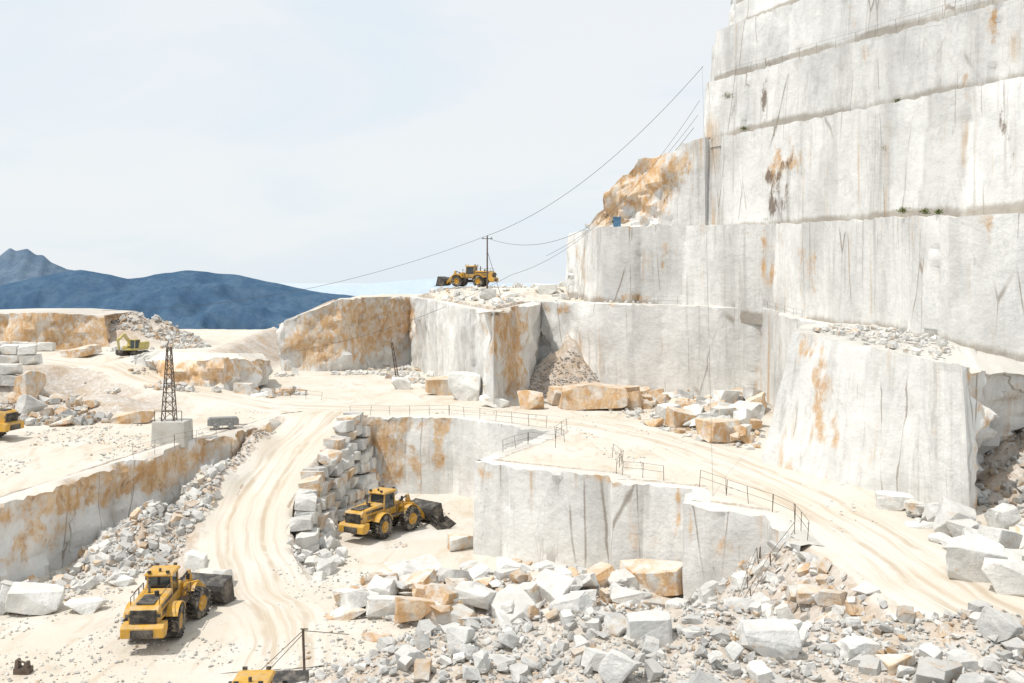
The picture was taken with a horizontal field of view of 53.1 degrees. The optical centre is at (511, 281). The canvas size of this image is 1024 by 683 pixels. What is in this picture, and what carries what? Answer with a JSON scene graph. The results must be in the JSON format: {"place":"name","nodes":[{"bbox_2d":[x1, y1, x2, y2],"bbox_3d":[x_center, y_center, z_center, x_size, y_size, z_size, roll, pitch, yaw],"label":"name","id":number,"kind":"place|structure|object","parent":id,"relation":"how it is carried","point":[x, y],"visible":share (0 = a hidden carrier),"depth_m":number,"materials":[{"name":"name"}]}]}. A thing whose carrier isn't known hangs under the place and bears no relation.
{"place":"outdoors","nodes":[
{"label":"outdoors","id":0,"kind":"place"},
{"bbox_2d":[0,248,73,284],"bbox_3d":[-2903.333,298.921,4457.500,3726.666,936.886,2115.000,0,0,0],"label":"mountain","id":1,"kind":"structure","parent":0,"point":[21,265],"depth_m":5135.69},
{"bbox_2d":[0,424,162,474],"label":"gravel","id":2,"kind":"structure","parent":0,"point":[55,430],"depth_m":99.12,"materials":[{"name":"gravel"}]},
{"bbox_2d":[0,270,354,329],"bbox_3d":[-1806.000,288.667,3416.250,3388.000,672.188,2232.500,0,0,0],"label":"mountain","id":3,"kind":"structure","parent":0,"point":[178,290],"depth_m":3998.34,"materials":[{"name":"stone"}]},
{"bbox_2d":[42,359,318,413],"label":"haul road","id":4,"kind":"structure","parent":0,"point":[205,393],"depth_m":129.83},
{"bbox_2d":[198,409,358,673],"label":"haul road","id":5,"kind":"structure","parent":0,"point":[257,512],"depth_m":83.32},
{"bbox_2d":[0,0,730,282],"label":"sky","id":6,"kind":"structure","parent":0,"point":[275,141],"materials":[{"name":"white"}]},
{"bbox_2d":[297,278,530,295],"bbox_3d":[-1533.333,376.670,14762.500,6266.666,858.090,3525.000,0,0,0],"label":"hill","id":7,"kind":"structure","parent":0,"point":[420,286],"depth_m":15667.32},
{"bbox_2d":[279,283,558,287],"bbox_3d":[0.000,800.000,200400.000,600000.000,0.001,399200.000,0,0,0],"label":"sea","id":8,"kind":"structure","parent":0,"point":[296,285],"depth_m":259283.97,"materials":[{"name":"liquid"}]},
{"bbox_2d":[0,286,1023,682],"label":"quarry ground","id":9,"kind":"structure","parent":0,"point":[48,460],"depth_m":84.72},
{"bbox_2d":[0,403,23,435],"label":"wheel loader","id":10,"kind":"object","parent":9,"relation":"on","point":[9,421],"visible":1,"depth_m":99.22,"materials":[{"name":"metal"}]},
{"bbox_2d":[13,658,33,674],"bbox_3d":[-29.455,23.173,61.719,0.950,0.855,0.600,0,0,0],"label":"drill rig clamp","id":11,"kind":"object","parent":9,"relation":"on","point":[27,668],"visible":1,"depth_m":61.45,"materials":[{"name":"metal"}]},
{"bbox_2d":[0,341,55,385],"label":"block stack","id":12,"kind":"object","parent":9,"relation":"on","point":[15,356],"visible":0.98,"depth_m":133.80,"materials":[{"name":"stone"}]},
{"bbox_2d":[10,371,46,398],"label":"marble boulder","id":13,"kind":"object","parent":9,"relation":"on","point":[31,383],"visible":0.57,"depth_m":125.25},
{"bbox_2d":[0,374,62,413],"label":"block pile","id":14,"kind":"object","parent":9,"relation":"on","point":[26,404],"visible":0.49,"depth_m":114.70,"materials":[{"name":"stone"}]},
{"bbox_2d":[5,582,64,614],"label":"marble boulder","id":15,"kind":"object","parent":9,"relation":"on","point":[30,598],"visible":0.94,"depth_m":72.20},
{"bbox_2d":[0,554,103,615],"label":"rubble pile","id":16,"kind":"object","parent":9,"relation":"on","point":[64,579],"visible":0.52,"depth_m":78.59,"materials":[{"name":"stone"}]},
{"bbox_2d":[48,415,73,426],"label":"marble boulder","id":17,"kind":"object","parent":9,"relation":"on","point":[65,421],"visible":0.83,"depth_m":106.95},
{"bbox_2d":[0,308,143,349],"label":"quarry wall","id":18,"kind":"structure","parent":9,"relation":"on","point":[66,328],"depth_m":165.53,"materials":[{"name":"stone"}]},
{"bbox_2d":[59,344,101,356],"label":"marble boulder","id":19,"kind":"object","parent":9,"relation":"on","point":[87,350],"visible":1,"depth_m":152.50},
{"bbox_2d":[0,367,170,425],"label":"rubble pile","id":20,"kind":"object","parent":9,"relation":"on","point":[46,413],"visible":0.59,"depth_m":111.80,"materials":[{"name":"stone"}]},
{"bbox_2d":[64,596,108,614],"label":"marble boulder","id":21,"kind":"object","parent":9,"relation":"on","point":[86,605],"visible":1,"depth_m":72.49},
{"bbox_2d":[108,574,134,586],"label":"marble boulder","id":22,"kind":"object","parent":9,"relation":"on","point":[124,580],"visible":0.99,"depth_m":79.34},
{"bbox_2d":[111,411,153,423],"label":"marble boulder","id":23,"kind":"object","parent":9,"relation":"on","point":[136,417],"visible":0.91,"depth_m":108.73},
{"bbox_2d":[115,334,149,355],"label":"excavator","id":24,"kind":"object","parent":9,"relation":"on","point":[133,347],"visible":0.98,"depth_m":150.78,"materials":[{"name":"metal"}]},
{"bbox_2d":[0,417,280,581],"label":"quarry wall","id":25,"kind":"structure","parent":9,"relation":"on","point":[46,528],"depth_m":86.59,"materials":[{"name":"stone"}]},
{"bbox_2d":[66,458,232,585],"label":"rubble pile","id":26,"kind":"object","parent":9,"relation":"on","point":[175,517],"visible":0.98,"depth_m":85.29,"materials":[{"name":"stone"}]},
{"bbox_2d":[107,312,211,351],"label":"rubble pile","id":27,"kind":"object","parent":9,"relation":"on","point":[153,333],"visible":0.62,"depth_m":172.87,"materials":[{"name":"stone"}]},
{"bbox_2d":[151,418,192,447],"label":"concrete base","id":28,"kind":"object","parent":9,"relation":"on","point":[167,428],"visible":0.71,"depth_m":97.77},
{"bbox_2d":[161,340,177,420],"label":"lattice mast","id":29,"kind":"object","parent":28,"relation":"on","point":[171,365],"visible":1,"depth_m":98.84,"materials":[{"name":"metal"}]},
{"bbox_2d":[120,562,235,638],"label":"wheel loader","id":30,"kind":"object","parent":9,"relation":"on","point":[165,602],"visible":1,"depth_m":68.01,"materials":[{"name":"metal"}]},
{"bbox_2d":[184,549,207,571],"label":"marble boulder","id":31,"kind":"object","parent":9,"relation":"on","point":[194,560],"visible":0.89,"depth_m":80.27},
{"bbox_2d":[130,349,272,390],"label":"rock outcrop","id":32,"kind":"object","parent":9,"relation":"on","point":[226,371],"visible":0.68,"depth_m":133.93,"materials":[{"name":"stone"}]},
{"bbox_2d":[156,428,275,556],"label":"gravel","id":33,"kind":"structure","parent":9,"relation":"on","point":[238,454],"depth_m":100.36,"materials":[{"name":"stone"}]},
{"bbox_2d":[0,512,449,682],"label":"gravel","id":34,"kind":"structure","parent":9,"relation":"on","point":[118,637],"depth_m":65.28,"materials":[{"name":"gravel"}]},
{"bbox_2d":[143,381,307,397],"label":"rubble pile","id":35,"kind":"object","parent":9,"relation":"on","point":[183,386],"visible":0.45,"depth_m":128.60,"materials":[{"name":"stone"}]},
{"bbox_2d":[207,416,247,429],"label":"compressor trailer","id":36,"kind":"object","parent":9,"relation":"on","point":[230,421],"visible":0.99,"depth_m":105.01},
{"bbox_2d":[233,383,253,394],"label":"marble boulder","id":37,"kind":"object","parent":9,"relation":"on","point":[245,388],"visible":0.91,"depth_m":127.76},
{"bbox_2d":[228,666,308,682],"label":"wheel loader","id":38,"kind":"object","parent":9,"relation":"on","point":[245,675],"visible":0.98,"depth_m":52.15,"materials":[{"name":"metal"}]},
{"bbox_2d":[261,628,348,669],"bbox_3d":[-12.588,22.501,61.812,5.431,3.051,0.444,0,0,-17],"label":"cable post","id":39,"kind":"object","parent":9,"relation":"on","point":[303,643],"visible":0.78,"depth_m":61.87,"materials":[{"name":"metal"}]},
{"bbox_2d":[286,526,347,582],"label":"rubble pile","id":40,"kind":"object","parent":9,"relation":"on","point":[323,564],"visible":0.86,"depth_m":84.55,"materials":[{"name":"stone"}]},
{"bbox_2d":[325,518,335,536],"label":"marble boulder","id":41,"kind":"object","parent":9,"relation":"on","point":[329,524],"visible":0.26,"depth_m":92.77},
{"bbox_2d":[289,411,380,552],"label":"stone retaining wall","id":42,"kind":"structure","parent":9,"relation":"on","point":[332,486],"depth_m":101.01,"materials":[{"name":"stone"}]},
{"bbox_2d":[325,605,366,620],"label":"marble boulder","id":43,"kind":"object","parent":9,"relation":"on","point":[342,613],"visible":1,"depth_m":70.93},
{"bbox_2d":[269,366,424,383],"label":"rubble pile","id":44,"kind":"object","parent":9,"relation":"on","point":[412,378],"visible":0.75,"depth_m":163.69,"materials":[{"name":"stone"}]},
{"bbox_2d":[361,631,391,641],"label":"marble boulder","id":45,"kind":"object","parent":9,"relation":"on","point":[374,636],"visible":0.73,"depth_m":66.90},
{"bbox_2d":[365,595,394,618],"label":"marble boulder","id":46,"kind":"object","parent":9,"relation":"on","point":[379,606],"visible":0.71,"depth_m":70.98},
{"bbox_2d":[338,485,443,538],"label":"wheel loader","id":47,"kind":"object","parent":9,"relation":"on","point":[382,512],"visible":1,"depth_m":94.86,"materials":[{"name":"metal"}]},
{"bbox_2d":[391,377,410,388],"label":"marble boulder","id":48,"kind":"object","parent":9,"relation":"on","point":[401,382],"visible":0.92,"depth_m":142.30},
{"bbox_2d":[411,580,427,597],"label":"marble boulder","id":49,"kind":"object","parent":9,"relation":"on","point":[418,590],"visible":0.24,"depth_m":71.63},
{"bbox_2d":[425,376,451,394],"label":"marble boulder","id":50,"kind":"object","parent":9,"relation":"on","point":[437,385],"visible":0.7,"depth_m":134.57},
{"bbox_2d":[428,513,455,529],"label":"loader fork rake","id":51,"kind":"object","parent":9,"relation":"on","point":[446,523],"visible":0.94,"depth_m":97.76,"materials":[{"name":"metal"}]},
{"bbox_2d":[446,533,472,550],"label":"marble boulder","id":52,"kind":"object","parent":9,"relation":"on","point":[457,541],"visible":0.79,"depth_m":89.27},
{"bbox_2d":[448,371,481,400],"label":"marble boulder","id":53,"kind":"object","parent":9,"relation":"on","point":[464,385],"visible":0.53,"depth_m":128.46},
{"bbox_2d":[436,264,498,286],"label":"wheel loader","id":54,"kind":"object","parent":9,"relation":"on","point":[455,279],"visible":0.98,"depth_m":176.18,"materials":[{"name":"metal"}]},
{"bbox_2d":[375,281,581,379],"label":"rubble pile","id":55,"kind":"object","parent":9,"relation":"on","point":[496,301],"visible":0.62,"depth_m":164.50,"materials":[{"name":"stone"}]},
{"bbox_2d":[335,575,636,627],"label":"rubble pile","id":56,"kind":"object","parent":9,"relation":"on","point":[496,622],"visible":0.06,"depth_m":72.24,"materials":[{"name":"stone"}]},
{"bbox_2d":[478,288,495,299],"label":"marble boulder","id":57,"kind":"object","parent":9,"relation":"on","point":[486,294],"visible":0.8,"depth_m":150.17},
{"bbox_2d":[482,236,500,294],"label":"utility pole","id":58,"kind":"object","parent":9,"relation":"on","point":[487,254],"visible":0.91,"depth_m":167.95,"materials":[{"name":"wood"}]},
{"bbox_2d":[102,236,484,310],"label":"overhead cable","id":59,"kind":"object","parent":58,"relation":"attached to","point":[308,288],"visible":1,"depth_m":167.97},
{"bbox_2d":[487,69,700,235],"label":"overhead cable","id":60,"kind":"object","parent":58,"relation":"attached to","point":[605,163],"visible":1,"depth_m":151.75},
{"bbox_2d":[479,394,508,407],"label":"marble boulder","id":61,"kind":"object","parent":9,"relation":"on","point":[498,402],"visible":0.88,"depth_m":121.70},
{"bbox_2d":[488,654,515,665],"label":"marble boulder","id":62,"kind":"object","parent":9,"relation":"on","point":[498,659],"visible":0.81,"depth_m":41.81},
{"bbox_2d":[136,409,882,531],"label":"gravel","id":63,"kind":"structure","parent":9,"relation":"on","point":[841,484],"depth_m":100.66,"materials":[{"name":"stone"}]},
{"bbox_2d":[332,554,689,628],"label":"block pile","id":64,"kind":"object","parent":9,"relation":"on","point":[454,596],"visible":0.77,"depth_m":72.53,"materials":[{"name":"stone"}]},
{"bbox_2d":[280,567,761,678],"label":"gravel","id":65,"kind":"structure","parent":9,"relation":"on","point":[325,670],"depth_m":65.99,"materials":[{"name":"gravel"}]},
{"bbox_2d":[501,582,541,609],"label":"marble boulder","id":66,"kind":"object","parent":9,"relation":"on","point":[531,589],"visible":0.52,"depth_m":72.39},
{"bbox_2d":[517,390,543,409],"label":"marble boulder","id":67,"kind":"object","parent":9,"relation":"on","point":[530,400],"visible":0.77,"depth_m":119.97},
{"bbox_2d":[533,284,556,294],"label":"marble boulder","id":68,"kind":"object","parent":9,"relation":"on","point":[546,289],"visible":0.88,"depth_m":168.91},
{"bbox_2d":[547,386,561,404],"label":"marble boulder","id":69,"kind":"object","parent":9,"relation":"on","point":[554,395],"visible":0.66,"depth_m":123.81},
{"bbox_2d":[276,296,833,407],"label":"quarry wall","id":70,"kind":"structure","parent":9,"relation":"on","point":[503,352],"depth_m":137.18,"materials":[{"name":"stone"}]},
{"bbox_2d":[298,100,699,350],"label":"overhead cable","id":71,"kind":"object","parent":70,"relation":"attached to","point":[529,268],"visible":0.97,"depth_m":148.53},
{"bbox_2d":[514,301,598,397],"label":"gravel","id":72,"kind":"structure","parent":9,"relation":"on","point":[561,379],"depth_m":138.49,"materials":[{"name":"gravel"}]},
{"bbox_2d":[558,382,628,410],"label":"marble boulder","id":73,"kind":"object","parent":9,"relation":"on","point":[587,396],"visible":0.91,"depth_m":118.63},
{"bbox_2d":[581,647,607,671],"bbox_3d":[3.327,14.780,39.978,1.252,0.923,0.817,0,0,10],"label":"marble boulder","id":74,"kind":"object","parent":9,"relation":"on","point":[593,657],"visible":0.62,"depth_m":39.66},
{"bbox_2d":[367,415,823,598],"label":"quarry wall","id":75,"kind":"structure","parent":9,"relation":"on","point":[535,514],"depth_m":84.40,"materials":[{"name":"stone"}]},
{"bbox_2d":[699,470,808,540],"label":"safety railing","id":76,"kind":"object","parent":75,"relation":"on","point":[795,506],"visible":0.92,"depth_m":71.96,"materials":[{"name":"metal"}]},
{"bbox_2d":[546,381,663,409],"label":"block pile","id":77,"kind":"object","parent":9,"relation":"on","point":[636,399],"visible":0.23,"depth_m":120.25,"materials":[{"name":"stone"}]},
{"bbox_2d":[625,610,672,648],"bbox_3d":[5.778,14.655,42.788,2.049,1.548,1.452,0,0,0],"label":"marble boulder","id":78,"kind":"object","parent":9,"relation":"on","point":[640,625],"visible":0.84,"depth_m":42.23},
{"bbox_2d":[620,558,682,595],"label":"marble boulder","id":79,"kind":"object","parent":9,"relation":"on","point":[660,577],"visible":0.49,"depth_m":75.73,"materials":[{"name":"stone"}]},
{"bbox_2d":[643,418,663,426],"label":"marble boulder","id":80,"kind":"object","parent":9,"relation":"on","point":[656,422],"visible":0.86,"depth_m":106.39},
{"bbox_2d":[298,590,1023,682],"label":"rubble pile","id":81,"kind":"object","parent":9,"relation":"on","point":[615,666],"visible":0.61,"depth_m":41.51,"materials":[{"name":"stone"}]},
{"bbox_2d":[735,618,801,658],"bbox_3d":[10.470,14.631,41.920,2.433,1.366,1.668,0,0,-6],"label":"marble boulder","id":82,"kind":"object","parent":81,"relation":"on","point":[772,637],"visible":0.92,"depth_m":41.37,"materials":[{"name":"stone"}]},
{"bbox_2d":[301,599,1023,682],"bbox_3d":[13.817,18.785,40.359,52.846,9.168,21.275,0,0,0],"label":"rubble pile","id":83,"kind":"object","parent":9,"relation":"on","point":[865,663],"visible":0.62,"depth_m":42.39,"materials":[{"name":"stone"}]},
{"bbox_2d":[308,601,1023,682],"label":"gravel","id":84,"kind":"structure","parent":9,"relation":"on","point":[787,671],"depth_m":42.24,"materials":[{"name":"gravel"}]},
{"bbox_2d":[665,406,695,427],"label":"marble boulder","id":85,"kind":"object","parent":9,"relation":"on","point":[677,417],"visible":0.86,"depth_m":105.89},
{"bbox_2d":[608,397,764,449],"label":"rubble pile","id":86,"kind":"object","parent":9,"relation":"on","point":[637,412],"visible":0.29,"depth_m":103.27,"materials":[{"name":"stone"}]},
{"bbox_2d":[682,628,706,638],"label":"marble boulder","id":87,"kind":"object","parent":9,"relation":"on","point":[690,633],"visible":0.75,"depth_m":42.09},
{"bbox_2d":[655,385,766,441],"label":"block pile","id":88,"kind":"object","parent":9,"relation":"on","point":[748,412],"visible":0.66,"depth_m":107.56,"materials":[{"name":"stone"}]},
{"bbox_2d":[695,418,739,442],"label":"marble boulder","id":89,"kind":"object","parent":9,"relation":"on","point":[720,429],"visible":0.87,"depth_m":96.90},
{"bbox_2d":[712,390,739,403],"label":"marble boulder","id":90,"kind":"object","parent":9,"relation":"on","point":[730,396],"visible":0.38,"depth_m":115.94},
{"bbox_2d":[744,522,794,597],"bbox_3d":[15.224,18.273,62.620,0.472,5.517,9.211,0,0,39],"label":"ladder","id":91,"kind":"object","parent":9,"relation":"on","point":[770,560],"visible":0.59,"depth_m":63.92,"materials":[{"name":"metal"}]},
{"bbox_2d":[687,533,895,624],"bbox_3d":[13.851,19.901,60.532,10.372,7.694,21.283,0,0,0],"label":"rubble pile","id":92,"kind":"object","parent":9,"relation":"on","point":[830,600],"visible":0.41,"depth_m":60.28,"materials":[{"name":"stone"}]},
{"bbox_2d":[795,583,826,604],"bbox_3d":[17.012,17.525,57.285,2.383,1.066,1.462,0,0,0],"label":"marble boulder","id":93,"kind":"object","parent":9,"relation":"on","point":[804,593],"visible":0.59,"depth_m":56.89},
{"bbox_2d":[840,635,880,659],"bbox_3d":[14.084,14.889,41.605,1.631,0.788,0.817,0,0,-21],"label":"marble boulder","id":94,"kind":"object","parent":9,"relation":"on","point":[853,646],"visible":0.91,"depth_m":41.35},
{"bbox_2d":[852,580,879,594],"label":"marble boulder","id":95,"kind":"object","parent":9,"relation":"on","point":[866,587],"visible":1,"depth_m":54.44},
{"bbox_2d":[761,323,1023,510],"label":"marble bench","id":96,"kind":"object","parent":9,"relation":"on","point":[925,427],"visible":0.87,"depth_m":77.94,"materials":[{"name":"stone"}]},
{"bbox_2d":[812,324,958,358],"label":"rubble pile","id":97,"kind":"object","parent":96,"relation":"on","point":[855,330],"visible":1,"depth_m":83.85,"materials":[{"name":"stone"}]},
{"bbox_2d":[874,652,915,675],"bbox_3d":[15.076,14.989,40.099,1.522,0.928,0.975,0,0,0],"label":"marble boulder","id":98,"kind":"object","parent":9,"relation":"on","point":[891,662],"visible":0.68,"depth_m":39.84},
{"bbox_2d":[875,490,915,510],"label":"marble boulder","id":99,"kind":"object","parent":9,"relation":"on","point":[890,500],"visible":0.83,"depth_m":72.40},
{"bbox_2d":[904,521,932,528],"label":"marble boulder","id":100,"kind":"object","parent":9,"relation":"on","point":[922,524],"visible":0.55,"depth_m":67.76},
{"bbox_2d":[927,532,951,543],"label":"marble boulder","id":101,"kind":"object","parent":9,"relation":"on","point":[937,537],"visible":0.73,"depth_m":64.13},
{"bbox_2d":[940,535,963,545],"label":"marble boulder","id":102,"kind":"object","parent":9,"relation":"on","point":[945,542],"visible":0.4,"depth_m":62.25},
{"bbox_2d":[946,648,977,671],"bbox_3d":[17.612,14.858,40.044,1.124,0.731,0.730,0,0,-23],"label":"marble boulder","id":103,"kind":"object","parent":9,"relation":"on","point":[966,659],"visible":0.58,"depth_m":39.88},
{"bbox_2d":[904,497,1023,560],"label":"block pile","id":104,"kind":"object","parent":9,"relation":"on","point":[949,517],"visible":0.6,"depth_m":65.82,"materials":[{"name":"stone"}]},
{"bbox_2d":[945,532,1007,582],"bbox_3d":[25.632,15.443,56.727,3.136,2.667,1.948,0,0,19],"label":"marble boulder","id":105,"kind":"object","parent":9,"relation":"on","point":[967,553],"visible":0.72,"depth_m":56.09,"materials":[{"name":"stone"}]},
{"bbox_2d":[975,429,1023,517],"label":"rubble pile","id":106,"kind":"object","parent":9,"relation":"on","point":[1019,483],"visible":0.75,"depth_m":74.09,"materials":[{"name":"stone"}]},
{"bbox_2d":[977,525,1022,548],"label":"marble boulder","id":107,"kind":"object","parent":9,"relation":"on","point":[1006,538],"visible":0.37,"depth_m":59.91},
{"bbox_2d":[981,557,1023,596],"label":"marble boulder","id":108,"kind":"object","parent":9,"relation":"on","point":[1005,576],"visible":0.92,"depth_m":53.88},
{"bbox_2d":[268,401,1023,618],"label":"haul road","id":109,"kind":"structure","parent":0,"point":[892,547],"depth_m":72.59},
{"bbox_2d":[729,0,798,25],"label":"quarry wall","id":110,"kind":"structure","parent":0,"point":[744,10],"depth_m":140.49,"materials":[{"name":"stone"}]},
{"bbox_2d":[565,213,1023,361],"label":"quarry wall","id":111,"kind":"structure","parent":0,"point":[958,280],"depth_m":106.93,"materials":[{"name":"stone"}]},
{"bbox_2d":[585,137,709,229],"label":"rock outcrop","id":112,"kind":"object","parent":111,"relation":"on","point":[670,189],"visible":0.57,"depth_m":144.40,"materials":[{"name":"stone"}]},
{"bbox_2d":[710,0,1007,80],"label":"quarry wall","id":113,"kind":"structure","parent":0,"point":[781,32],"depth_m":125.71,"materials":[{"name":"stone"}]},
{"bbox_2d":[707,77,1023,225],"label":"quarry wall","id":114,"kind":"structure","parent":0,"point":[956,152],"depth_m":112.64,"materials":[{"name":"stone"}]},
{"bbox_2d":[703,0,1023,147],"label":"quarry wall","id":115,"kind":"structure","parent":114,"relation":"on","point":[980,47],"depth_m":114.93,"materials":[{"name":"stone"}]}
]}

